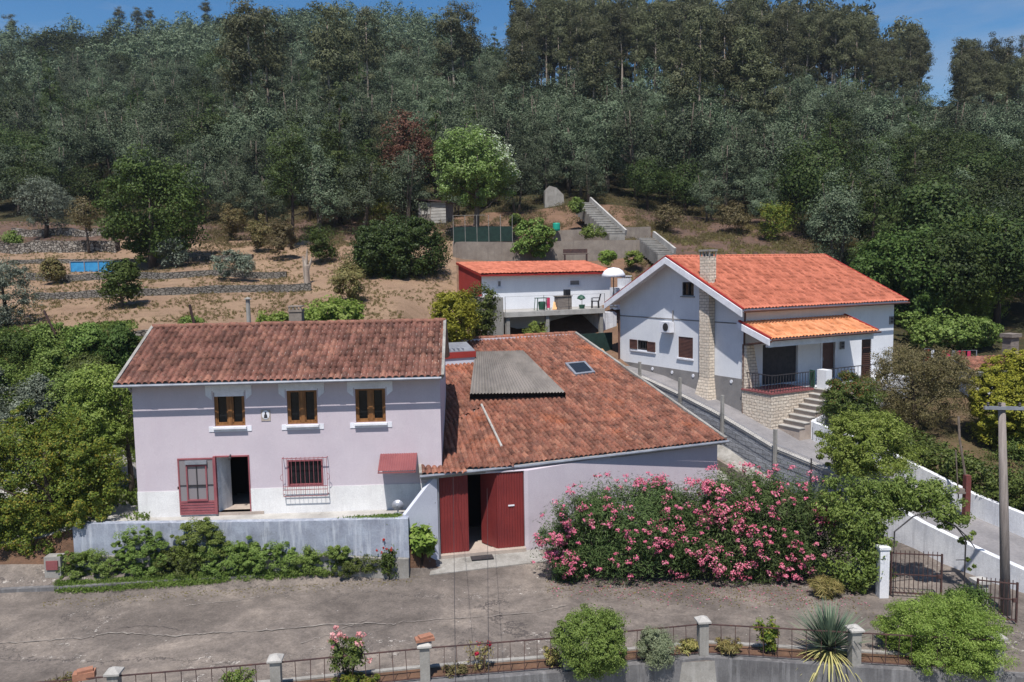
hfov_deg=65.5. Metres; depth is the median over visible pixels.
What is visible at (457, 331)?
variegated bush
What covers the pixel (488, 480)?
door
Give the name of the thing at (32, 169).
oak tree
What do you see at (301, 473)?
window
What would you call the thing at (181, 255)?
shrub
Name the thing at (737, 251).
cut brush
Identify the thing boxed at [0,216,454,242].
forest edge ground
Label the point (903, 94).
wattle tree
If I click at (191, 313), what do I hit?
stake
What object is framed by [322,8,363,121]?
eucalyptus
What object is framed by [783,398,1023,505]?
garden ground
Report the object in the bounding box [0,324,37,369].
shrub
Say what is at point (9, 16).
eucalyptus
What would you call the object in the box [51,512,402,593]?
bed weeds
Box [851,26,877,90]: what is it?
eucalyptus
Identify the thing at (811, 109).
wattle tree
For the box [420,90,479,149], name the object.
wattle tree
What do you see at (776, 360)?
window
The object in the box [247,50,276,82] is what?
wattle tree
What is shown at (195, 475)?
door
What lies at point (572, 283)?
window
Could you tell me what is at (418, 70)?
wattle tree
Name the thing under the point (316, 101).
wattle tree
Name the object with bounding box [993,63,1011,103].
eucalyptus
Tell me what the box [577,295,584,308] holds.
potted plant
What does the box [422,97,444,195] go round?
pine tree
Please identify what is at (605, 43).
eucalyptus
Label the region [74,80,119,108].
wattle tree
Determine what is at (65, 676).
weed clump
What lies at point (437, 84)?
wattle tree
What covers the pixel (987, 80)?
eucalyptus
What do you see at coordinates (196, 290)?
terrace wall
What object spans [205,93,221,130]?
pine tree
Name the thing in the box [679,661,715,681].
buttress
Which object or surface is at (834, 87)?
wattle tree
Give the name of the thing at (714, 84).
oak tree
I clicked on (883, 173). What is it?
wattle tree
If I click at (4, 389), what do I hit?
shrub
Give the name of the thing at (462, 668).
weed clump
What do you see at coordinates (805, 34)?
eucalyptus
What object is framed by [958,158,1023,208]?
oak tree
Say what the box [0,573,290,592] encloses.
kerb
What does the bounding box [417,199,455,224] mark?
shed
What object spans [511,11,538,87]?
eucalyptus
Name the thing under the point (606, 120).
wattle tree
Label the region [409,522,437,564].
leafy plant
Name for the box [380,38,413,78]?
wattle tree
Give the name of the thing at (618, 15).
eucalyptus
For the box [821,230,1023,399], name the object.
wooded slope
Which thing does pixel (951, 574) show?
yard paving
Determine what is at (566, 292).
black box
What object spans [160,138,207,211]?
wattle tree
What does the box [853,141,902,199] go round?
wattle tree
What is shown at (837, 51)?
eucalyptus
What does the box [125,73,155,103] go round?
wattle tree
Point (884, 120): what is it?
wattle tree
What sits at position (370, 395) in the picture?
window
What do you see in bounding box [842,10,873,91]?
eucalyptus
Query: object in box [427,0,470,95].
eucalyptus
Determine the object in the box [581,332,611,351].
green netting
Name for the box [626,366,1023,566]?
ramp path
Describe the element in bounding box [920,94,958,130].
wattle tree
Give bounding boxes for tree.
[0,66,26,85]
[0,83,37,107]
[0,97,24,130]
[0,120,83,206]
[0,122,24,148]
[0,126,50,151]
[0,132,26,195]
[0,134,72,202]
[0,141,38,214]
[0,145,67,216]
[0,257,50,326]
[0,398,130,558]
[1,79,49,132]
[1,80,32,96]
[1,124,40,139]
[2,90,17,132]
[2,96,47,122]
[3,95,49,138]
[11,173,86,237]
[22,60,64,109]
[23,135,84,198]
[27,46,54,96]
[36,118,78,168]
[37,53,50,97]
[37,85,75,120]
[39,68,66,131]
[40,101,76,134]
[40,108,98,169]
[41,98,102,192]
[45,58,84,103]
[45,69,64,119]
[48,94,87,122]
[52,45,91,94]
[54,361,134,492]
[61,68,87,105]
[61,161,111,209]
[63,195,106,253]
[65,93,119,124]
[68,70,104,107]
[73,123,111,179]
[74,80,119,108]
[80,68,113,102]
[82,86,136,130]
[83,104,130,176]
[84,54,110,82]
[87,81,115,105]
[88,98,147,163]
[89,100,114,124]
[91,258,145,307]
[93,47,132,86]
[93,92,134,110]
[97,173,136,217]
[98,80,132,109]
[99,50,137,83]
[99,126,129,169]
[108,73,136,101]
[109,124,162,209]
[117,62,143,83]
[118,108,179,165]
[119,83,179,154]
[120,68,143,91]
[123,90,137,127]
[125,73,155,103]
[125,176,176,210]
[129,78,146,124]
[137,66,164,98]
[141,49,175,83]
[142,65,188,104]
[146,105,187,163]
[148,64,189,96]
[151,89,206,120]
[154,116,184,168]
[155,99,200,174]
[157,69,185,95]
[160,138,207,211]
[161,105,233,184]
[165,46,201,89]
[167,83,206,140]
[176,151,221,223]
[180,84,225,102]
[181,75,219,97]
[185,131,228,197]
[186,84,226,113]
[192,46,229,79]
[205,70,229,100]
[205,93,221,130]
[207,88,244,116]
[208,99,261,168]
[208,162,261,223]
[212,149,250,207]
[214,68,232,95]
[216,83,289,177]
[221,125,280,220]
[232,88,260,114]
[241,165,290,231]
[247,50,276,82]
[254,60,302,114]
[254,69,298,102]
[257,117,313,209]
[258,63,308,110]
[262,75,328,165]
[266,136,305,201]
[269,60,307,109]
[278,85,303,113]
[280,115,336,220]
[281,51,309,97]
[282,43,313,75]
[283,99,324,126]
[285,138,349,232]
[291,37,321,86]
[294,61,309,104]
[295,62,321,94]
[301,79,323,113]
[303,85,322,113]
[303,108,358,167]
[304,90,338,123]
[304,94,338,120]
[305,73,333,102]
[309,106,347,143]
[310,138,368,181]
[311,81,364,223]
[315,81,359,152]
[322,81,359,119]
[330,131,364,167]
[334,49,360,72]
[334,150,385,225]
[337,89,385,156]
[340,80,396,158]
[342,75,366,106]
[344,147,393,215]
[345,52,373,85]
[346,71,387,101]
[347,49,370,103]
[352,135,392,172]
[355,132,376,178]
[359,63,390,91]
[363,70,411,133]
[371,124,441,212]
[372,142,433,220]
[375,160,429,219]
[376,56,404,94]
[376,107,436,217]
[379,75,419,111]
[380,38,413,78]
[380,58,418,103]
[383,112,422,140]
[384,72,434,123]
[396,98,434,142]
[400,38,435,78]
[401,64,430,88]
[405,66,446,101]
[407,96,442,146]
[410,52,451,98]
[415,76,439,107]
[418,78,466,127]
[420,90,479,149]
[422,78,451,116]
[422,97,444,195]
[425,75,480,120]
[427,110,476,188]
[430,119,522,226]
[433,39,446,81]
[433,67,473,105]
[433,164,469,216]
[438,53,486,89]
[453,68,486,108]
[460,106,490,122]
[461,72,499,116]
[464,121,498,207]
[465,89,509,138]
[466,115,495,156]
[469,103,529,196]
[471,77,506,110]
[474,46,494,78]
[476,84,535,189]
[480,55,511,97]
[481,45,512,84]
[481,61,499,87]
[486,71,545,184]
[488,26,502,61]
[491,82,528,116]
[497,142,538,213]
[509,115,560,192]
[511,81,569,181]
[512,51,559,107]
[521,82,551,109]
[526,78,566,128]
[526,134,565,199]
[536,87,600,193]
[538,87,594,189]
[549,62,596,121]
[553,111,612,196]
[557,73,611,117]
[567,58,597,85]
[569,143,608,201]
[572,95,640,192]
[573,142,621,190]
[578,73,635,125]
[581,99,619,181]
[597,98,631,120]
[601,91,670,201]
[605,84,624,108]
[607,127,648,187]
[610,123,663,187]
[613,61,636,99]
[615,58,637,92]
[617,77,638,108]
[621,155,671,210]
[623,90,651,124]
[626,57,666,120]
[633,116,663,147]
[635,112,671,184]
[638,99,665,131]
[641,73,686,123]
[650,85,719,207]
[651,97,688,173]
[651,109,673,194]
[661,156,710,214]
[669,107,728,182]
[673,89,738,188]
[684,88,710,126]
[685,167,731,221]
[690,96,730,178]
[692,132,754,216]
[695,76,730,100]
[695,78,727,111]
[701,95,721,110]
[714,100,754,189]
[714,109,779,210]
[718,110,763,193]
[721,83,752,111]
[723,98,756,145]
[729,93,753,125]
[736,109,787,173]
[737,120,808,219]
[744,166,783,224]
[749,91,795,130]
[751,84,794,124]
[754,103,807,196]
[756,98,825,211]
[760,122,868,240]
[771,137,858,220]
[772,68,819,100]
[773,96,797,124]
[775,75,825,123]
[775,79,812,101]
[777,76,828,128]
[783,66,820,89]
[784,71,831,125]
[789,101,831,200]
[798,164,866,262]
[802,153,923,245]
[805,119,880,177]
[808,88,831,120]
[813,102,870,151]
[814,405,928,487]
[819,78,868,136]
[820,102,848,171]
[821,68,866,114]
[825,139,841,168]
[831,81,887,125]
[835,163,861,214]
[841,130,916,184]
[846,219,967,323]
[847,168,893,268]
[848,122,876,157]
[848,139,867,175]
[853,91,909,155]
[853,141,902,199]
[856,169,897,244]
[857,89,905,140]
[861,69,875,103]
[862,78,903,107]
[865,128,934,183]
[873,121,909,165]
[874,176,990,238]
[877,217,1011,322]
[878,166,1005,262]
[892,81,936,118]
[892,160,938,220]
[893,88,911,105]
[894,125,932,234]
[895,82,948,129]
[896,89,914,103]
[896,97,955,141]
[896,99,939,131]
[896,129,990,184]
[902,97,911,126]
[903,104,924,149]
[906,132,933,164]
[911,117,977,168]
[913,166,960,183]
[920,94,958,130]
[925,90,984,145]
[927,143,1021,195]
[930,146,996,180]
[932,214,1023,319]
[940,204,1023,324]
[942,158,1020,218]
[943,126,1001,149]
[943,168,988,211]
[949,135,1023,170]
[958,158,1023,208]
[959,103,982,129]
[963,135,1004,157]
[968,91,1006,136]
[969,91,1023,154]
[969,109,986,128]
[972,188,1023,297]
[973,179,1023,289]
[978,161,1020,194]
[978,191,1019,217]
[980,101,1019,140]
[982,115,1006,148]
[994,118,1023,142]
[995,136,1023,172]
[995,148,1023,185]
[1000,84,1023,139]
[1001,229,1023,301]
[1003,140,1023,172]
[1003,162,1023,193]
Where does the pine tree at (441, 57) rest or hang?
on the forested hill
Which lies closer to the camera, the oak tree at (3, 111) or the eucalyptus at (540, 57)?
the oak tree at (3, 111)
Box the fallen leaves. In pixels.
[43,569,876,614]
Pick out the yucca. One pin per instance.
(827, 622)
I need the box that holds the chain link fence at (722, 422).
[638,362,859,499]
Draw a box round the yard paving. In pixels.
[438,512,975,582]
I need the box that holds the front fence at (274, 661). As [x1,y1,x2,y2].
[38,615,1007,681]
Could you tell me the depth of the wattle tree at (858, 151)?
92.06 m
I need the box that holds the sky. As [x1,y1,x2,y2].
[0,0,1023,106]
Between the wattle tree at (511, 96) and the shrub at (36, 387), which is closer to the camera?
the shrub at (36, 387)
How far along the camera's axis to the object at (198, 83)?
136.45 m
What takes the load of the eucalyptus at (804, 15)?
on the forested hill
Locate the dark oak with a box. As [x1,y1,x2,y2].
[83,142,217,267]
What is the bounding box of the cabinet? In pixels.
[553,295,572,309]
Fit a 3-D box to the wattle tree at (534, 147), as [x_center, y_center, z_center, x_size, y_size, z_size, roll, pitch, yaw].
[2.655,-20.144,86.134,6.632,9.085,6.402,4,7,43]
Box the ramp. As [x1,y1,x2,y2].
[429,549,547,574]
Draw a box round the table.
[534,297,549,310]
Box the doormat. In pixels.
[470,554,493,560]
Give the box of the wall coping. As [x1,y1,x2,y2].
[641,375,854,486]
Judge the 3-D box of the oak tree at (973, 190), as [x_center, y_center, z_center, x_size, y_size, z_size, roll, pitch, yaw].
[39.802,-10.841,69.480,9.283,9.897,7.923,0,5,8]
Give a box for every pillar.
[43,553,66,577]
[875,544,890,597]
[969,576,991,611]
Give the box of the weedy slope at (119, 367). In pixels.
[0,330,143,447]
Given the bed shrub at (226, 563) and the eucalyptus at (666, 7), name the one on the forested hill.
the eucalyptus at (666, 7)
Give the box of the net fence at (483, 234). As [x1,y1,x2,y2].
[453,215,512,243]
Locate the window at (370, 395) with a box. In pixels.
[347,381,392,427]
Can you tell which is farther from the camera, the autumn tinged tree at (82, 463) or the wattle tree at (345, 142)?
the wattle tree at (345, 142)
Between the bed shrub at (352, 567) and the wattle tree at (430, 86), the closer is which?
the bed shrub at (352, 567)
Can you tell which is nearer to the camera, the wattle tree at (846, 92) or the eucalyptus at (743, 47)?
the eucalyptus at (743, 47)
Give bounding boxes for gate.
[889,550,942,595]
[976,577,1018,622]
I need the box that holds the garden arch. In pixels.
[892,511,974,596]
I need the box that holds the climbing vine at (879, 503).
[809,469,976,593]
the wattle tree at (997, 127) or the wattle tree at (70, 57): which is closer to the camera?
the wattle tree at (997, 127)
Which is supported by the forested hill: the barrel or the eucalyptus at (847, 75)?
the eucalyptus at (847, 75)
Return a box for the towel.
[547,298,549,307]
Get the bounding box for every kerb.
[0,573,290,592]
[254,640,910,681]
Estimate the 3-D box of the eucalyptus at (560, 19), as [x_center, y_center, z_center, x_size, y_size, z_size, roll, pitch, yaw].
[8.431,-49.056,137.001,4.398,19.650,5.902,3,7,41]
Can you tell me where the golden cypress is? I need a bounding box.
[963,348,1023,459]
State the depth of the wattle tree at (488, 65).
140.76 m
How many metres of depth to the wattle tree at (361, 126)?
93.73 m
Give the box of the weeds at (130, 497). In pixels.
[0,319,149,540]
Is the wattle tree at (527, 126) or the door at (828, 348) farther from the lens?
the wattle tree at (527, 126)
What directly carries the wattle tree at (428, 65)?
on the forested hill
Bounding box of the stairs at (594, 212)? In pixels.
[576,197,626,239]
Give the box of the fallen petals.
[546,569,876,617]
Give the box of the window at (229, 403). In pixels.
[205,385,251,431]
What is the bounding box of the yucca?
[787,596,876,681]
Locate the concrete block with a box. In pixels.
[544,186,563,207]
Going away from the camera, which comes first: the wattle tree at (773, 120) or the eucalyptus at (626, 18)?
the wattle tree at (773, 120)
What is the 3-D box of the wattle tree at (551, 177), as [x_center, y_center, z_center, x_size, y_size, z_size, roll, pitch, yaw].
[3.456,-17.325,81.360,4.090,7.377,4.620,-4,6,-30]
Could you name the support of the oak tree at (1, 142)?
on the forested hill
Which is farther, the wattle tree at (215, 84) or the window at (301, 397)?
the wattle tree at (215, 84)
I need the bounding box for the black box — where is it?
[563,289,570,295]
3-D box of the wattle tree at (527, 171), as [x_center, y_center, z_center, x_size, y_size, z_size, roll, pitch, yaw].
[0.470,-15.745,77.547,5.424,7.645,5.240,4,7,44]
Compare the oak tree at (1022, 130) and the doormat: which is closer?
the doormat
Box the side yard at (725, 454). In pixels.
[440,445,777,542]
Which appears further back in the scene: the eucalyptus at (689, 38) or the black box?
the eucalyptus at (689, 38)
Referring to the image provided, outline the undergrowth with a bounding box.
[182,192,857,264]
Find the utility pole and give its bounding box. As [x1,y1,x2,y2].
[983,402,1023,615]
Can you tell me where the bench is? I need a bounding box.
[563,249,587,260]
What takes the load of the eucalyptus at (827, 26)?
on the forested hill
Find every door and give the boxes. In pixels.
[177,457,214,514]
[216,457,232,511]
[439,475,468,553]
[480,473,497,547]
[496,471,523,547]
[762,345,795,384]
[822,342,833,376]
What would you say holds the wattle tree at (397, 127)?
on the forested hill
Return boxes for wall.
[0,240,119,253]
[9,254,253,263]
[11,227,109,236]
[25,269,286,281]
[34,283,311,299]
[72,516,409,571]
[132,330,147,336]
[395,653,1023,681]
[452,239,648,260]
[471,296,503,335]
[553,227,650,240]
[652,384,861,520]
[717,457,786,514]
[811,407,1023,537]
[862,508,1023,592]
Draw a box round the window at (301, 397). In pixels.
[278,383,323,429]
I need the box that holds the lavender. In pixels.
[633,624,682,671]
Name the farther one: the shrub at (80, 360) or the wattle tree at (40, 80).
the wattle tree at (40, 80)
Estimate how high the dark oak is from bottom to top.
9.642 m
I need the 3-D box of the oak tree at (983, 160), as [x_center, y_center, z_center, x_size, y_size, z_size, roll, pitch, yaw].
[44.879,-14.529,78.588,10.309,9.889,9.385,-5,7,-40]
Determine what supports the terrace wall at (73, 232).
on the forest edge ground at (6, 227)
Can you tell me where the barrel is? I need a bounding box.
[553,223,559,230]
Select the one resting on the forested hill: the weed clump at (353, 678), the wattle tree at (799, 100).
the wattle tree at (799, 100)
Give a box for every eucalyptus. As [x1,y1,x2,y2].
[1,14,17,41]
[109,6,127,30]
[129,7,145,34]
[143,7,155,30]
[198,0,213,43]
[206,11,258,123]
[215,0,278,149]
[239,83,263,174]
[250,3,292,158]
[258,109,321,249]
[304,0,351,116]
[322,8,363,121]
[345,34,360,56]
[349,5,386,101]
[367,110,397,165]
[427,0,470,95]
[444,0,490,92]
[494,61,511,97]
[500,24,540,106]
[503,19,524,70]
[505,0,534,39]
[505,16,528,70]
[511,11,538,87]
[520,36,540,78]
[528,0,545,83]
[532,0,557,85]
[532,22,550,83]
[533,22,551,80]
[541,0,560,76]
[543,0,562,85]
[544,0,573,79]
[545,2,567,87]
[547,26,570,85]
[557,0,587,70]
[564,12,589,75]
[568,0,592,77]
[570,38,614,123]
[578,14,609,70]
[582,0,593,51]
[583,0,596,19]
[585,0,617,82]
[588,13,607,65]
[589,16,608,72]
[591,0,610,68]
[600,36,623,86]
[601,0,634,97]
[602,61,617,96]
[603,17,618,72]
[606,2,630,89]
[619,0,649,79]
[626,7,638,65]
[627,25,654,89]
[628,0,649,88]
[628,75,644,100]
[629,21,649,77]
[639,0,672,78]
[639,0,674,98]
[642,32,658,79]
[651,45,673,92]
[656,1,676,98]
[657,17,677,104]
[659,38,710,173]
[660,1,690,76]
[667,10,685,78]
[673,58,696,97]
[675,0,701,66]
[680,3,719,117]
[682,20,699,82]
[685,17,705,83]
[690,0,710,30]
[695,1,706,35]
[699,12,752,178]
[702,0,730,86]
[709,5,723,66]
[720,24,775,157]
[722,1,736,51]
[722,33,740,68]
[729,0,744,23]
[729,6,752,42]
[732,1,761,67]
[733,0,767,66]
[740,47,789,124]
[753,0,776,66]
[756,2,772,34]
[757,27,775,59]
[765,13,788,80]
[766,5,803,82]
[768,13,793,85]
[770,3,790,60]
[773,2,796,67]
[781,47,805,85]
[786,0,807,28]
[786,22,805,65]
[789,13,822,83]
[792,11,812,76]
[792,19,821,76]
[807,16,831,84]
[809,0,831,84]
[812,76,828,110]
[813,20,830,97]
[817,2,853,88]
[817,2,853,92]
[817,25,841,84]
[822,56,828,102]
[824,8,852,82]
[824,31,849,86]
[836,27,858,84]
[838,15,855,84]
[838,63,856,83]
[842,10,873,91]
[845,4,868,81]
[846,18,871,88]
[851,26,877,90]
[859,16,884,92]
[860,15,882,92]
[861,42,882,95]
[870,40,893,94]
[871,41,893,97]
[874,48,895,91]
[881,56,900,98]
[883,39,904,96]
[885,32,908,90]
[891,58,907,98]
[894,48,912,96]
[898,58,921,96]
[899,35,933,95]
[901,24,923,84]
[911,25,933,97]
[911,46,926,98]
[916,35,935,97]
[946,37,971,108]
[949,43,971,101]
[951,52,977,108]
[954,47,986,105]
[956,74,978,115]
[960,73,990,112]
[962,38,986,100]
[962,63,983,104]
[976,54,1001,104]
[976,59,1009,106]
[977,49,1000,107]
[983,31,1008,104]
[991,70,1008,110]
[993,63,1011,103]
[995,36,1019,109]
[1001,57,1023,107]
[1002,60,1023,116]
[1005,56,1023,111]
[1016,34,1023,58]
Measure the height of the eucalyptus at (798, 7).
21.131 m
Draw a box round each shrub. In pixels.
[0,230,24,242]
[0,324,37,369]
[0,358,51,415]
[0,367,13,413]
[0,407,28,460]
[5,372,62,423]
[18,320,73,359]
[25,345,77,380]
[36,254,68,282]
[40,367,96,414]
[55,548,128,580]
[61,321,102,355]
[61,351,110,373]
[94,321,140,365]
[94,370,131,408]
[109,525,171,576]
[148,545,203,579]
[154,236,190,267]
[169,516,231,570]
[195,540,258,577]
[210,249,255,277]
[217,203,248,238]
[225,536,307,580]
[244,213,273,249]
[262,214,304,255]
[288,544,354,576]
[299,220,343,259]
[313,188,351,220]
[327,257,365,300]
[330,554,391,578]
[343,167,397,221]
[460,282,501,336]
[508,213,524,226]
[510,217,556,258]
[567,196,585,213]
[579,223,606,239]
[597,250,617,266]
[623,250,644,265]
[648,202,686,230]
[715,200,752,229]
[753,615,779,653]
[757,200,801,241]
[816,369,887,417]
[870,589,1021,681]
[944,583,1000,624]
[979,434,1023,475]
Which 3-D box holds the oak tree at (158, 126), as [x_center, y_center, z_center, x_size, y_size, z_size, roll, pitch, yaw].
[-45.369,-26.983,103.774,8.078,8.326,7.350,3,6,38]
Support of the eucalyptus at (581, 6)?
on the forested hill
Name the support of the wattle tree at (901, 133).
on the forested hill
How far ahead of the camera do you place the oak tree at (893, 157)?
84.59 m
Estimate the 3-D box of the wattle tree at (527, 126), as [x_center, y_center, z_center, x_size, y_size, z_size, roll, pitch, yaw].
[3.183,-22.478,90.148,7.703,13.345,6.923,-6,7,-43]
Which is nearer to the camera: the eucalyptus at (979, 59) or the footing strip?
the footing strip
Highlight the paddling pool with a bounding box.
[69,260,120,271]
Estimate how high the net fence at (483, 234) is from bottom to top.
2.095 m
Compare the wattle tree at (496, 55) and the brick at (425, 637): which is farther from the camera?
the wattle tree at (496, 55)
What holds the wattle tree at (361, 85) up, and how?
on the forested hill
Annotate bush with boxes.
[176,313,206,323]
[255,310,288,321]
[303,294,366,320]
[327,625,372,675]
[339,209,452,279]
[376,538,398,579]
[428,289,481,342]
[463,640,493,670]
[522,320,549,333]
[550,602,630,681]
[857,338,981,432]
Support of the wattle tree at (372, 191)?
on the forest edge ground at (6, 227)
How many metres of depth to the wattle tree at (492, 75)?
135.22 m
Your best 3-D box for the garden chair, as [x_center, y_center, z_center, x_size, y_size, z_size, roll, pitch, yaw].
[5.386,-2.563,50.937,0.628,0.921,0.570,0,5,14]
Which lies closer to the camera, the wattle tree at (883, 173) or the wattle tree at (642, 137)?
the wattle tree at (883, 173)
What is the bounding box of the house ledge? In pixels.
[0,412,404,542]
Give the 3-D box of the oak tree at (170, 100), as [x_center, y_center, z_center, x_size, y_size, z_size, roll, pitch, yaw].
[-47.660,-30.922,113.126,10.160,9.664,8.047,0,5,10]
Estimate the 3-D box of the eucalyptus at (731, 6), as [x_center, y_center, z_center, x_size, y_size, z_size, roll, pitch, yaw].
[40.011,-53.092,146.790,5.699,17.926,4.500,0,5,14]
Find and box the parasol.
[601,267,624,307]
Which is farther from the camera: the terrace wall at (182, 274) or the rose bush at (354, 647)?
the terrace wall at (182, 274)
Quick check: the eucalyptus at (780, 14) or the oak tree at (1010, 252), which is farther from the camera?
the eucalyptus at (780, 14)
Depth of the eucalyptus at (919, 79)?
144.19 m
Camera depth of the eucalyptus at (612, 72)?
124.50 m
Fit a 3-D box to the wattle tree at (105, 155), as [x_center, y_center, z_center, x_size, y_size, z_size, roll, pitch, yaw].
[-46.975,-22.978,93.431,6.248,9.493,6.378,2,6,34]
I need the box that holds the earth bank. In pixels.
[455,204,635,365]
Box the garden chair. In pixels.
[591,294,600,307]
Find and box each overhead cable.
[453,497,455,681]
[487,510,488,681]
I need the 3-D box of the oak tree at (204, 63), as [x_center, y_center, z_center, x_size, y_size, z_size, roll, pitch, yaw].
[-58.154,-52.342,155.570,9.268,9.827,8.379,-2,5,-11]
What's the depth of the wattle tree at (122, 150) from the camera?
84.33 m
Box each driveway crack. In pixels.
[0,622,395,642]
[401,605,565,621]
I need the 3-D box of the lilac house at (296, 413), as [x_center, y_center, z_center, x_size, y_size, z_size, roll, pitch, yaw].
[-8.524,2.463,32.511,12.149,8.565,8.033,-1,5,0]
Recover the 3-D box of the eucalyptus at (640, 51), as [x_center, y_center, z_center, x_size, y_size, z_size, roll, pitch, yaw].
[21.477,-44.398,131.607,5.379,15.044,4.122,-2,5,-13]
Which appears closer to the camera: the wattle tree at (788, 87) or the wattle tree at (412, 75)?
the wattle tree at (788, 87)
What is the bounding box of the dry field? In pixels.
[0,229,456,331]
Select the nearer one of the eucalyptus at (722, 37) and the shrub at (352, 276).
the shrub at (352, 276)
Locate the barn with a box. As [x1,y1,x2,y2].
[403,331,728,559]
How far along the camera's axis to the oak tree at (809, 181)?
69.38 m
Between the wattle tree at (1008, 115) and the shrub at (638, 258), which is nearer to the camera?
the shrub at (638, 258)
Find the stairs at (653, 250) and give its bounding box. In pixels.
[637,231,675,263]
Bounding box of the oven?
[610,276,631,309]
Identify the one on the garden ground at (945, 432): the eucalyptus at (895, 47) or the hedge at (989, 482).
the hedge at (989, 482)
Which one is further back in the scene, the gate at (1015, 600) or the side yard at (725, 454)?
the side yard at (725, 454)
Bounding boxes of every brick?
[72,666,96,681]
[414,632,434,642]
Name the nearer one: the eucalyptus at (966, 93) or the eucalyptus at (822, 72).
the eucalyptus at (966, 93)
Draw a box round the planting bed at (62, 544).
[0,529,437,567]
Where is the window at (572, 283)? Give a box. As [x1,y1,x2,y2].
[568,279,581,287]
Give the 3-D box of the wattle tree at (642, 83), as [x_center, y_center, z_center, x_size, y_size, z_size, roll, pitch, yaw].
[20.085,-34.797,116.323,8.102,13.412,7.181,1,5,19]
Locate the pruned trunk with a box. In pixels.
[302,249,311,282]
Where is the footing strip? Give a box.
[72,554,408,578]
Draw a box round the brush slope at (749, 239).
[635,208,820,276]
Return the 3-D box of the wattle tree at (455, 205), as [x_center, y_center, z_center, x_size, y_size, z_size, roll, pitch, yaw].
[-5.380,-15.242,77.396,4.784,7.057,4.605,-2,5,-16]
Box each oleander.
[530,471,738,585]
[642,460,858,587]
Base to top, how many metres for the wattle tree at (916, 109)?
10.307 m
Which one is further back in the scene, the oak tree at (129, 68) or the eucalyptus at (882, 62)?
the oak tree at (129, 68)
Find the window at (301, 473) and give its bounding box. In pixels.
[280,456,329,496]
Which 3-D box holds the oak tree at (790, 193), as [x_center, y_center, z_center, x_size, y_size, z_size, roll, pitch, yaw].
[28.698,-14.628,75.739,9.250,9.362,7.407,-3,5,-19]
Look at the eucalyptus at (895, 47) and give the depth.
147.16 m
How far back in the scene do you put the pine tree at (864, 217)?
56.69 m
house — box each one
[113,297,449,517]
[604,249,909,440]
[952,333,1021,394]
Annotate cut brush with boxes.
[622,215,857,280]
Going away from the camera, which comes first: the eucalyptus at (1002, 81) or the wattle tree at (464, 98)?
the wattle tree at (464, 98)
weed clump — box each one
[45,671,71,681]
[218,667,256,681]
[331,670,379,681]
[442,660,468,677]
[543,645,559,667]
[675,638,698,656]
[714,636,743,656]
[806,573,846,600]
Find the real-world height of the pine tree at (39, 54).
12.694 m
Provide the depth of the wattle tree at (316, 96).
108.29 m
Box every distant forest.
[0,0,1014,105]
[503,0,931,89]
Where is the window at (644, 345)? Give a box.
[630,339,655,353]
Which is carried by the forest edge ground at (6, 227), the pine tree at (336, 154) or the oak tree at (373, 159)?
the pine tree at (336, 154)
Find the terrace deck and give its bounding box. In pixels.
[503,293,616,333]
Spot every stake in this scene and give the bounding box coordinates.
[43,310,56,334]
[188,304,194,322]
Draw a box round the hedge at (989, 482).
[863,413,1023,511]
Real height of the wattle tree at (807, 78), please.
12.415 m
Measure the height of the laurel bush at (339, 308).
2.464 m
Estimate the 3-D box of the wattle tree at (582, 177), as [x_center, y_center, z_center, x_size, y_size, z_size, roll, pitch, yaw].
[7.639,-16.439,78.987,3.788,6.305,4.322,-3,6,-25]
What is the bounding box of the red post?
[954,416,970,517]
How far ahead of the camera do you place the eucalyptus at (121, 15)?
220.18 m
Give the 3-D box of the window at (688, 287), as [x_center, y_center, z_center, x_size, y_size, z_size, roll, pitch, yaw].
[9.412,-2.738,42.465,0.200,0.807,1.118,-4,6,-28]
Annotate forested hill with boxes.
[0,32,948,228]
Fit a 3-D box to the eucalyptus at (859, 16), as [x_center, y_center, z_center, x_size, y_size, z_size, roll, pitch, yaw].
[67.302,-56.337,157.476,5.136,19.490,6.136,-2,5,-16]
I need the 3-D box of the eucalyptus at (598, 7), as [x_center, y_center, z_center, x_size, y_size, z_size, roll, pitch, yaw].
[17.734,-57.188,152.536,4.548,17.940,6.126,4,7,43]
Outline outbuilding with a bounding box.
[456,260,610,328]
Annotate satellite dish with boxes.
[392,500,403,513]
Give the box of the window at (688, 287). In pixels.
[680,282,694,297]
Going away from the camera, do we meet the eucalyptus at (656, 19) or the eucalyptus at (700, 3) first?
the eucalyptus at (656, 19)
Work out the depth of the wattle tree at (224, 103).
110.01 m
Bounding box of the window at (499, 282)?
[496,280,502,288]
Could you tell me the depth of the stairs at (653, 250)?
58.97 m
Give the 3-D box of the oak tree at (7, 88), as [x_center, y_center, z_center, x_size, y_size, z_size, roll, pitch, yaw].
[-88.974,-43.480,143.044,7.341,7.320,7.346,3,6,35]
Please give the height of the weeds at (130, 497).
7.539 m
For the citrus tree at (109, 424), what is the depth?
31.20 m
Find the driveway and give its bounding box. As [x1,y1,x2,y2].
[0,564,1023,681]
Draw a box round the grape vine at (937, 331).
[895,307,1004,349]
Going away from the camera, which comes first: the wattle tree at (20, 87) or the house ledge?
the house ledge

